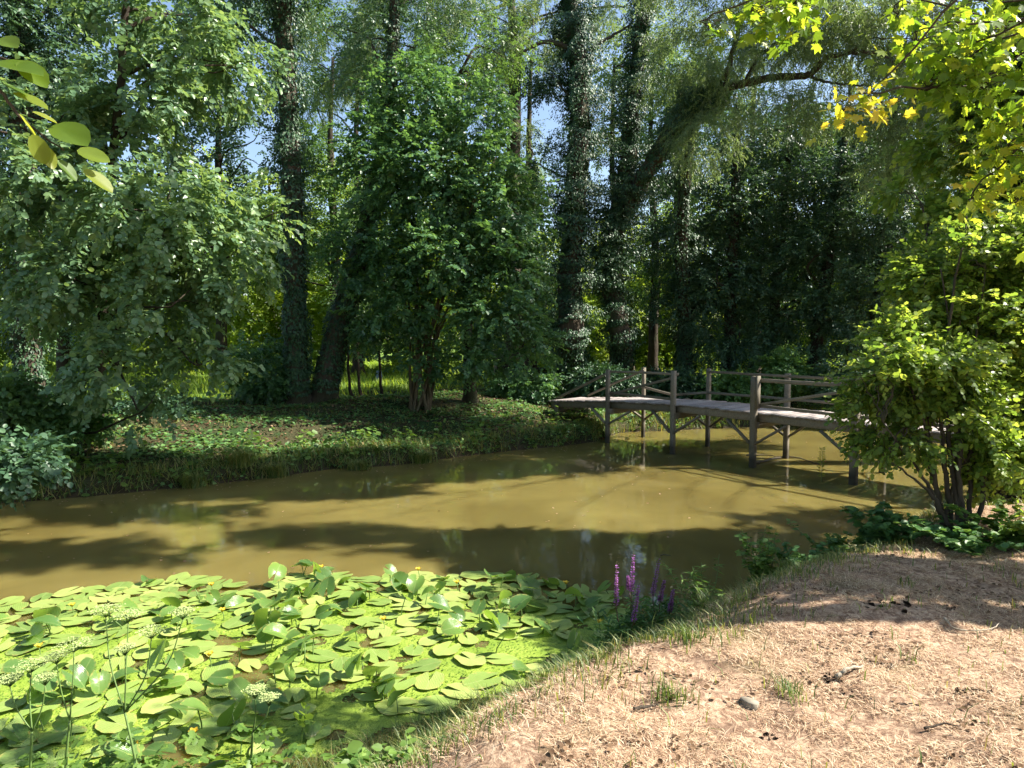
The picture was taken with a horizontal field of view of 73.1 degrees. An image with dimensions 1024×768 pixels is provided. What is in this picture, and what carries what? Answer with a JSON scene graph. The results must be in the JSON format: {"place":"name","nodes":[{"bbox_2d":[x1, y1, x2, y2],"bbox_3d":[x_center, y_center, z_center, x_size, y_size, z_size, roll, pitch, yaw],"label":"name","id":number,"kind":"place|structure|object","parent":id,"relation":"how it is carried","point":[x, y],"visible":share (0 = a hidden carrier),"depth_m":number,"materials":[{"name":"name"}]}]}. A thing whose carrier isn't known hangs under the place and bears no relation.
{"place":"outdoors","nodes":[
{"label":"outdoors","id":0,"kind":"place"},
{"bbox_2d":[0,419,972,767],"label":"water","id":1,"kind":"structure","parent":0,"point":[630,491],"depth_m":10.14,"materials":[{"name":"liquid"}]},
{"bbox_2d":[0,586,83,632],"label":"water lily","id":2,"kind":"object","parent":1,"relation":"on","point":[16,603],"visible":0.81,"depth_m":6.88,"materials":[{"name":"green plant"}]},
{"bbox_2d":[0,637,92,687],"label":"water lily","id":3,"kind":"object","parent":1,"relation":"on","point":[9,642],"visible":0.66,"depth_m":5.62,"materials":[{"name":"green plant"}]},
{"bbox_2d":[0,669,110,767],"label":"water lily","id":4,"kind":"object","parent":1,"relation":"on","point":[16,731],"visible":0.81,"depth_m":4.69,"materials":[{"name":"green plant"}]},
{"bbox_2d":[0,602,123,655],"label":"water lily","id":5,"kind":"object","parent":1,"relation":"on","point":[46,616],"visible":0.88,"depth_m":6.19,"materials":[{"name":"green plant"}]},
{"bbox_2d":[0,644,146,718],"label":"water lily","id":6,"kind":"object","parent":1,"relation":"on","point":[84,668],"visible":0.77,"depth_m":5.13,"materials":[{"name":"green plant"}]},
{"bbox_2d":[55,581,148,618],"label":"water lily","id":7,"kind":"object","parent":1,"relation":"on","point":[83,602],"visible":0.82,"depth_m":7.08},
{"bbox_2d":[42,692,187,767],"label":"water lily","id":8,"kind":"object","parent":1,"relation":"on","point":[161,738],"visible":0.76,"depth_m":4.54,"materials":[{"name":"green plant"}]},
{"bbox_2d":[104,583,204,658],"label":"water lily","id":9,"kind":"object","parent":1,"relation":"on","point":[142,652],"visible":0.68,"depth_m":6.32,"materials":[{"name":"green plant"}]},
{"bbox_2d":[129,572,232,614],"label":"water lily","id":10,"kind":"object","parent":1,"relation":"on","point":[171,586],"visible":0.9,"depth_m":7.38,"materials":[{"name":"green plant"}]},
{"bbox_2d":[102,637,261,714],"bbox_3d":[-2.504,2.296,5.488,0.932,0.461,1.219,0,4,0],"label":"water lily","id":11,"kind":"object","parent":1,"relation":"on","point":[215,675],"visible":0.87,"depth_m":5.44,"materials":[{"name":"green plant"}]},
{"bbox_2d":[157,677,282,767],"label":"water lily","id":12,"kind":"object","parent":1,"relation":"on","point":[224,714],"visible":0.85,"depth_m":4.70,"materials":[{"name":"green plant"}]},
{"bbox_2d":[191,591,297,639],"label":"water lily","id":13,"kind":"object","parent":1,"relation":"on","point":[240,613],"visible":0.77,"depth_m":6.52,"materials":[{"name":"green plant"}]},
{"bbox_2d":[186,581,303,612],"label":"water lily","id":14,"kind":"object","parent":1,"relation":"on","point":[229,598],"visible":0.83,"depth_m":6.98,"materials":[{"name":"green plant"}]},
{"bbox_2d":[249,630,330,742],"bbox_3d":[-1.702,2.310,5.154,0.514,0.480,1.473,-2,4,-24],"label":"water lily","id":15,"kind":"object","parent":1,"relation":"on","point":[279,668],"visible":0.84,"depth_m":5.07,"materials":[{"name":"green plant"}]},
{"bbox_2d":[231,604,366,661],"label":"water lily","id":16,"kind":"object","parent":1,"relation":"on","point":[269,628],"visible":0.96,"depth_m":6.16,"materials":[{"name":"green plant"}]},
{"bbox_2d":[268,559,340,604],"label":"water lily","id":17,"kind":"object","parent":1,"relation":"on","point":[321,580],"visible":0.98,"depth_m":7.38,"materials":[{"name":"green plant"}]},
{"bbox_2d":[0,591,610,767],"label":"floating weed","id":18,"kind":"object","parent":1,"relation":"on","point":[289,666],"visible":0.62,"depth_m":5.71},
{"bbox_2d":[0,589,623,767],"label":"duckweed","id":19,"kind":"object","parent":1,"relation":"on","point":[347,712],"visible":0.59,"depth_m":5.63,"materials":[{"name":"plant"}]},
{"bbox_2d":[305,634,418,714],"bbox_3d":[-1.191,2.293,5.426,0.820,0.476,1.243,-1,4,-19],"label":"water lily","id":20,"kind":"object","parent":1,"relation":"on","point":[389,685],"visible":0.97,"depth_m":5.30,"materials":[{"name":"green plant"}]},
{"bbox_2d":[328,571,416,598],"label":"water lily","id":21,"kind":"object","parent":1,"relation":"on","point":[345,592],"visible":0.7,"depth_m":7.47,"materials":[{"name":"green plant"}]},
{"bbox_2d":[328,564,450,638],"bbox_3d":[-1.188,2.214,6.774,1.002,0.448,1.328,-4,6,-45],"label":"water lily","id":22,"kind":"object","parent":1,"relation":"on","point":[409,602],"visible":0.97,"depth_m":6.70,"materials":[{"name":"green plant"}]},
{"bbox_2d":[390,567,461,593],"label":"water lily","id":23,"kind":"object","parent":1,"relation":"on","point":[398,580],"visible":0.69,"depth_m":7.48,"materials":[{"name":"green plant"}]},
{"bbox_2d":[370,624,502,713],"bbox_3d":[-0.596,2.288,5.665,0.827,0.036,1.425,-2,4,-26],"label":"water lily","id":24,"kind":"object","parent":1,"relation":"on","point":[436,680],"visible":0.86,"depth_m":5.48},
{"bbox_2d":[419,569,511,619],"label":"water lily","id":25,"kind":"object","parent":1,"relation":"on","point":[473,587],"visible":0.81,"depth_m":7.17,"materials":[{"name":"green plant"}]},
{"bbox_2d":[441,598,552,685],"bbox_3d":[-0.123,2.266,5.979,1.014,0.454,1.395,0,4,0],"label":"water lily","id":26,"kind":"object","parent":1,"relation":"on","point":[502,622],"visible":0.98,"depth_m":6.23,"materials":[{"name":"green plant"}]},
{"bbox_2d":[460,571,538,583],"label":"water lily","id":27,"kind":"object","parent":1,"relation":"on","point":[473,575],"visible":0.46,"depth_m":7.71,"materials":[{"name":"green plant"}]},
{"bbox_2d":[495,570,585,616],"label":"water lily","id":28,"kind":"object","parent":1,"relation":"on","point":[530,587],"visible":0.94,"depth_m":6.97,"materials":[{"name":"green plant"}]},
{"bbox_2d":[549,612,628,666],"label":"water lily","id":29,"kind":"object","parent":1,"relation":"on","point":[573,637],"visible":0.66,"depth_m":6.20,"materials":[{"name":"green plant"}]},
{"bbox_2d":[563,580,629,616],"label":"water lily","id":30,"kind":"object","parent":1,"relation":"on","point":[594,599],"visible":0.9,"depth_m":6.83,"materials":[{"name":"green plant"}]},
{"bbox_2d":[0,0,987,339],"label":"sky","id":31,"kind":"structure","parent":0,"point":[549,125],"materials":[{"name":"blue"}]},
{"bbox_2d":[0,342,1023,767],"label":"ground","id":32,"kind":"structure","parent":0,"point":[724,718],"depth_m":3.51,"materials":[{"name":"soil"}]},
{"bbox_2d":[0,656,58,767],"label":"umbel plant","id":33,"kind":"object","parent":32,"relation":"on","point":[40,763],"visible":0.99,"depth_m":3.96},
{"bbox_2d":[0,360,68,443],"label":"shrub","id":34,"kind":"object","parent":32,"relation":"on","point":[19,401],"visible":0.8,"depth_m":11.87,"materials":[{"name":"green plant"}]},
{"bbox_2d":[0,424,76,510],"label":"shrub","id":35,"kind":"object","parent":32,"relation":"on","point":[26,467],"visible":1,"depth_m":8.83,"materials":[{"name":"green plant"}]},
{"bbox_2d":[0,35,112,192],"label":"young lime tree","id":36,"kind":"object","parent":32,"relation":"on","point":[42,152],"visible":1,"depth_m":1.85,"materials":[{"name":"green plant"}]},
{"bbox_2d":[0,0,121,396],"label":"ivy tree","id":37,"kind":"object","parent":32,"relation":"on","point":[21,22],"visible":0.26,"depth_m":15.29,"materials":[{"name":"green plant"}]},
{"bbox_2d":[12,384,128,461],"bbox_3d":[-8.416,0.763,12.917,2.172,1.547,2.130,0,4,0],"label":"shrub","id":38,"kind":"object","parent":32,"relation":"on","point":[100,421],"visible":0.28,"depth_m":12.97,"materials":[{"name":"green plant"}]},
{"bbox_2d":[17,635,130,767],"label":"umbel plant","id":39,"kind":"object","parent":32,"relation":"on","point":[67,739],"visible":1,"depth_m":4.05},
{"bbox_2d":[0,25,166,384],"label":"woodland tree","id":40,"kind":"object","parent":32,"relation":"on","point":[65,341],"visible":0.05,"depth_m":24.08,"materials":[{"name":"green plant"}]},
{"bbox_2d":[43,198,191,374],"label":"background tree","id":41,"kind":"object","parent":32,"relation":"on","point":[137,351],"visible":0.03,"depth_m":31.80,"materials":[{"name":"green plant"}]},
{"bbox_2d":[88,603,215,767],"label":"umbel plant","id":42,"kind":"object","parent":32,"relation":"on","point":[123,735],"visible":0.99,"depth_m":4.08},
{"bbox_2d":[0,0,320,464],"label":"overhanging tree","id":43,"kind":"object","parent":32,"relation":"on","point":[63,288],"visible":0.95,"depth_m":12.59,"materials":[{"name":"green plant"}]},
{"bbox_2d":[110,383,211,422],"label":"shrub","id":44,"kind":"object","parent":32,"relation":"on","point":[169,406],"visible":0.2,"depth_m":16.08,"materials":[{"name":"green plant"}]},
{"bbox_2d":[135,136,263,369],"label":"background tree","id":45,"kind":"object","parent":32,"relation":"on","point":[188,363],"visible":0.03,"depth_m":36.88,"materials":[{"name":"green plant"}]},
{"bbox_2d":[125,0,302,374],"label":"woodland tree","id":46,"kind":"object","parent":32,"relation":"on","point":[218,155],"visible":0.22,"depth_m":26.04,"materials":[{"name":"green plant"}]},
{"bbox_2d":[213,443,262,468],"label":"sedge tuft","id":47,"kind":"object","parent":32,"relation":"on","point":[242,456],"visible":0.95,"depth_m":13.08,"materials":[{"name":"green plant"}]},
{"bbox_2d":[177,682,314,767],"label":"umbel plant","id":48,"kind":"object","parent":32,"relation":"on","point":[258,737],"visible":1,"depth_m":4.08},
{"bbox_2d":[167,0,329,404],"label":"ivy tree","id":49,"kind":"object","parent":32,"relation":"on","point":[283,17],"visible":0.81,"depth_m":17.60,"materials":[{"name":"green plant"}]},
{"bbox_2d":[211,328,291,405],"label":"shrub","id":50,"kind":"object","parent":32,"relation":"on","point":[266,388],"visible":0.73,"depth_m":18.02,"materials":[{"name":"green plant"}]},
{"bbox_2d":[202,174,330,373],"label":"background tree","id":51,"kind":"object","parent":32,"relation":"on","point":[262,310],"visible":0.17,"depth_m":32.53,"materials":[{"name":"green plant"}]},
{"bbox_2d":[229,57,384,314],"bbox_3d":[-8.465,-6.534,27.861,7.029,13.447,4.732,-2,4,-21],"label":"woodland tree","id":52,"kind":"object","parent":32,"relation":"on","point":[327,181],"visible":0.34,"depth_m":27.64,"materials":[{"name":"green plant"}]},
{"bbox_2d":[276,153,389,371],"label":"background tree","id":53,"kind":"object","parent":32,"relation":"on","point":[311,289],"visible":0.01,"depth_m":35.65,"materials":[{"name":"green plant"}]},
{"bbox_2d":[262,0,407,375],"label":"woodland tree","id":54,"kind":"object","parent":32,"relation":"on","point":[354,363],"visible":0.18,"depth_m":29.89,"materials":[{"name":"green plant"}]},
{"bbox_2d":[319,740,376,767],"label":"burdock","id":55,"kind":"object","parent":32,"relation":"on","point":[343,758],"visible":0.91,"depth_m":3.67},
{"bbox_2d":[318,175,460,377],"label":"background tree","id":56,"kind":"object","parent":32,"relation":"on","point":[395,363],"visible":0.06,"depth_m":32.51,"materials":[{"name":"green plant"}]},
{"bbox_2d":[358,727,446,766],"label":"clover","id":57,"kind":"object","parent":32,"relation":"on","point":[392,753],"visible":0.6,"depth_m":3.13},
{"bbox_2d":[311,0,514,403],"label":"ivy tree","id":58,"kind":"object","parent":32,"relation":"on","point":[327,376],"visible":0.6,"depth_m":19.05,"materials":[{"name":"green plant"}]},
{"bbox_2d":[0,359,843,397],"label":"meadow grass","id":59,"kind":"structure","parent":32,"relation":"on","point":[366,384],"depth_m":25.95,"materials":[{"name":"green plant"}]},
{"bbox_2d":[28,381,830,497],"bbox_3d":[-1.063,0.756,20.640,37.827,1.206,9.681,-2,5,-30],"label":"ground cover","id":60,"kind":"object","parent":32,"relation":"on","point":[299,416],"visible":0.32,"depth_m":16.49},
{"bbox_2d":[28,404,776,499],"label":"bank herbs","id":61,"kind":"object","parent":60,"relation":"on","point":[210,452],"visible":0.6,"depth_m":14.47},
{"bbox_2d":[0,381,860,502],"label":"bank grass","id":62,"kind":"structure","parent":32,"relation":"on","point":[218,465],"depth_m":14.86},
{"bbox_2d":[308,40,568,411],"bbox_3d":[-1.825,-4.132,17.828,6.571,9.972,4.569,2,4,28],"label":"hazel","id":63,"kind":"object","parent":32,"relation":"on","point":[413,190],"visible":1,"depth_m":17.36,"materials":[{"name":"green plant"}]},
{"bbox_2d":[69,387,809,472],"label":"fallen leaves","id":64,"kind":"object","parent":32,"relation":"on","point":[197,426],"visible":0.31,"depth_m":17.05,"materials":[{"name":"brown plant"}]},
{"bbox_2d":[411,141,526,371],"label":"background tree","id":65,"kind":"object","parent":32,"relation":"on","point":[455,364],"visible":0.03,"depth_m":34.26,"materials":[{"name":"green plant"}]},
{"bbox_2d":[397,0,552,403],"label":"slim tree","id":66,"kind":"object","parent":32,"relation":"on","point":[471,396],"visible":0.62,"depth_m":19.62,"materials":[{"name":"green plant"}]},
{"bbox_2d":[292,0,663,365],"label":"willow","id":67,"kind":"object","parent":32,"relation":"on","point":[528,10],"visible":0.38,"depth_m":24.36,"materials":[{"name":"green plant"}]},
{"bbox_2d":[473,60,558,366],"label":"woodland tree","id":68,"kind":"object","parent":32,"relation":"on","point":[529,117],"visible":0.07,"depth_m":27.25,"materials":[{"name":"green plant"}]},
{"bbox_2d":[482,361,566,404],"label":"shrub","id":69,"kind":"object","parent":32,"relation":"on","point":[546,390],"visible":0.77,"depth_m":21.24,"materials":[{"name":"green plant"}]},
{"bbox_2d":[473,228,609,371],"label":"background tree","id":70,"kind":"object","parent":32,"relation":"on","point":[598,357],"visible":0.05,"depth_m":33.54,"materials":[{"name":"green plant"}]},
{"bbox_2d":[509,0,630,383],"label":"ivy tree","id":71,"kind":"object","parent":32,"relation":"on","point":[572,210],"visible":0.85,"depth_m":21.86,"materials":[{"name":"green plant"}]},
{"bbox_2d":[560,359,650,396],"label":"shrub","id":72,"kind":"object","parent":32,"relation":"on","point":[593,372],"visible":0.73,"depth_m":21.11,"materials":[{"name":"green plant"}]},
{"bbox_2d":[554,223,674,366],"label":"background tree","id":73,"kind":"object","parent":32,"relation":"on","point":[644,327],"visible":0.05,"depth_m":36.35,"materials":[{"name":"green plant"}]},
{"bbox_2d":[557,3,689,365],"bbox_3d":[5.063,-8.718,31.490,6.217,16.924,4.524,0,4,0],"label":"woodland tree","id":74,"kind":"object","parent":32,"relation":"on","point":[607,76],"visible":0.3,"depth_m":30.83,"materials":[{"name":"green plant"}]},
{"bbox_2d":[571,552,684,654],"bbox_3d":[1.013,1.833,5.715,1.041,0.865,0.688,2,4,22],"label":"purple loosestrife","id":75,"kind":"object","parent":32,"relation":"on","point":[634,617],"visible":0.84,"depth_m":5.71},
{"bbox_2d":[241,497,1023,767],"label":"green grass","id":76,"kind":"structure","parent":32,"relation":"on","point":[422,739],"depth_m":4.14,"materials":[{"name":"plant"}]},
{"bbox_2d":[573,0,729,370],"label":"ivy tree","id":77,"kind":"object","parent":32,"relation":"on","point":[633,179],"visible":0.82,"depth_m":22.34,"materials":[{"name":"green plant"}]},
{"bbox_2d":[601,557,714,633],"bbox_3d":[1.324,1.830,5.908,1.106,0.756,0.757,0,4,0],"label":"purple loosestrife","id":78,"kind":"object","parent":32,"relation":"on","point":[669,608],"visible":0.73,"depth_m":5.88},
{"bbox_2d":[593,200,740,372],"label":"background tree","id":79,"kind":"object","parent":32,"relation":"on","point":[664,356],"visible":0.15,"depth_m":34.50,"materials":[{"name":"green plant"}]},
{"bbox_2d":[637,664,705,710],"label":"grass tuft","id":80,"kind":"object","parent":32,"relation":"on","point":[663,687],"visible":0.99,"depth_m":3.19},
{"bbox_2d":[630,362,714,398],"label":"shrub","id":81,"kind":"object","parent":32,"relation":"on","point":[686,385],"visible":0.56,"depth_m":21.99,"materials":[{"name":"green plant"}]},
{"bbox_2d":[651,615,714,653],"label":"grass tuft","id":82,"kind":"object","parent":32,"relation":"on","point":[685,638],"visible":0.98,"depth_m":3.77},
{"bbox_2d":[628,136,739,361],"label":"shaded tree","id":83,"kind":"object","parent":32,"relation":"on","point":[656,235],"visible":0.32,"depth_m":24.15,"materials":[{"name":"green plant"}]},
{"bbox_2d":[623,40,744,371],"bbox_3d":[7.267,-7.647,30.531,6.161,15.167,4.482,0,4,0],"label":"woodland tree","id":84,"kind":"object","parent":32,"relation":"on","point":[652,358],"visible":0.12,"depth_m":30.64,"materials":[{"name":"green plant"}]},
{"bbox_2d":[660,558,727,614],"bbox_3d":[1.438,1.629,5.504,0.554,0.512,0.339,1,4,12],"label":"willowherb","id":85,"kind":"object","parent":32,"relation":"on","point":[696,604],"visible":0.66,"depth_m":5.50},
{"bbox_2d":[380,503,1023,767],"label":"dry grass","id":86,"kind":"structure","parent":32,"relation":"on","point":[885,586],"depth_m":3.32,"materials":[{"name":"plant"}]},
{"bbox_2d":[666,97,794,390],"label":"shaded tree","id":87,"kind":"object","parent":32,"relation":"on","point":[729,357],"visible":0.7,"depth_m":23.76,"materials":[{"name":"green plant"}]},
{"bbox_2d":[687,363,775,403],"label":"shrub","id":88,"kind":"object","parent":32,"relation":"on","point":[731,383],"visible":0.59,"depth_m":21.60,"materials":[{"name":"green plant"}]},
{"bbox_2d":[448,508,1023,767],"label":"leaf litter","id":89,"kind":"object","parent":32,"relation":"on","point":[678,756],"visible":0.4,"depth_m":3.30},
{"bbox_2d":[658,36,833,372],"bbox_3d":[9.680,-7.289,28.409,7.618,14.456,5.741,0,4,0],"label":"woodland tree","id":90,"kind":"object","parent":32,"relation":"on","point":[756,254],"visible":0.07,"depth_m":28.07,"materials":[{"name":"green plant"}]},
{"bbox_2d":[548,367,954,484],"bbox_3d":[5.472,1.100,14.766,1.663,2.660,13.104,-3,5,-38],"label":"footbridge","id":91,"kind":"object","parent":32,"relation":"on","point":[756,413],"visible":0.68,"depth_m":15.38,"materials":[{"name":"grey wood"}]},
{"bbox_2d":[734,522,798,584],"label":"nettle","id":92,"kind":"object","parent":32,"relation":"on","point":[762,562],"visible":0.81,"depth_m":5.61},
{"bbox_2d":[711,80,843,391],"bbox_3d":[9.445,-4.990,24.550,4.677,11.022,4.999,0,4,0],"label":"shaded tree","id":93,"kind":"object","parent":32,"relation":"on","point":[785,332],"visible":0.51,"depth_m":23.97,"materials":[{"name":"green plant"}]},
{"bbox_2d":[741,345,834,406],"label":"shrub","id":94,"kind":"object","parent":32,"relation":"on","point":[779,360],"visible":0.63,"depth_m":21.21,"materials":[{"name":"green plant"}]},
{"bbox_2d":[767,669,810,706],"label":"grass tuft","id":95,"kind":"object","parent":32,"relation":"on","point":[791,691],"visible":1,"depth_m":3.24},
{"bbox_2d":[604,0,986,382],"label":"willow","id":96,"kind":"object","parent":32,"relation":"on","point":[858,22],"visible":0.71,"depth_m":18.15,"materials":[{"name":"green plant"}]},
{"bbox_2d":[762,537,840,567],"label":"nettle","id":97,"kind":"object","parent":32,"relation":"on","point":[778,554],"visible":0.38,"depth_m":5.73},
{"bbox_2d":[747,148,869,370],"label":"background tree","id":98,"kind":"object","parent":32,"relation":"on","point":[809,339],"visible":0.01,"depth_m":35.77,"materials":[{"name":"green plant"}]},
{"bbox_2d":[786,519,868,555],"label":"nettle","id":99,"kind":"object","parent":32,"relation":"on","point":[832,540],"visible":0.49,"depth_m":5.88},
{"bbox_2d":[765,101,910,403],"bbox_3d":[10.583,-4.366,23.141,5.234,10.485,4.167,-4,6,-44],"label":"shaded tree","id":100,"kind":"object","parent":32,"relation":"on","point":[820,328],"visible":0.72,"depth_m":22.57,"materials":[{"name":"green plant"}]},
{"bbox_2d":[804,354,873,414],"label":"shrub","id":101,"kind":"object","parent":32,"relation":"on","point":[823,389],"visible":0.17,"depth_m":20.49,"materials":[{"name":"green plant"}]},
{"bbox_2d":[698,0,1023,264],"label":"yellowing maple","id":102,"kind":"object","parent":32,"relation":"on","point":[988,41],"visible":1,"depth_m":4.68,"materials":[{"name":"yellow plant"}]},
{"bbox_2d":[839,501,933,547],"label":"bramble","id":103,"kind":"object","parent":32,"relation":"on","point":[886,529],"visible":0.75,"depth_m":5.88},
{"bbox_2d":[774,36,1002,372],"bbox_3d":[14.352,-6.424,26.237,8.186,13.525,5.535,0,4,0],"label":"woodland tree","id":104,"kind":"object","parent":32,"relation":"on","point":[850,248],"visible":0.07,"depth_m":26.01,"materials":[{"name":"green plant"}]},
{"bbox_2d":[815,97,966,414],"bbox_3d":[12.712,-3.922,21.776,6.306,10.722,4.664,0,4,0],"label":"shaded tree","id":105,"kind":"object","parent":32,"relation":"on","point":[884,228],"visible":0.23,"depth_m":21.59,"materials":[{"name":"green plant"}]},
{"bbox_2d":[812,188,1023,534],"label":"leafy bush","id":106,"kind":"object","parent":32,"relation":"on","point":[957,364],"visible":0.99,"depth_m":5.93,"materials":[{"name":"green plant"}]},
{"bbox_2d":[863,0,1023,342],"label":"field maple","id":107,"kind":"object","parent":32,"relation":"on","point":[931,156],"visible":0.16,"depth_m":8.62,"materials":[{"name":"green plant"}]},
{"bbox_2d":[893,513,1023,557],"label":"nettle","id":108,"kind":"object","parent":32,"relation":"on","point":[959,539],"visible":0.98,"depth_m":5.46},
{"bbox_2d":[943,495,1023,552],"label":"nettle","id":109,"kind":"object","parent":32,"relation":"on","point":[1009,530],"visible":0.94,"depth_m":5.54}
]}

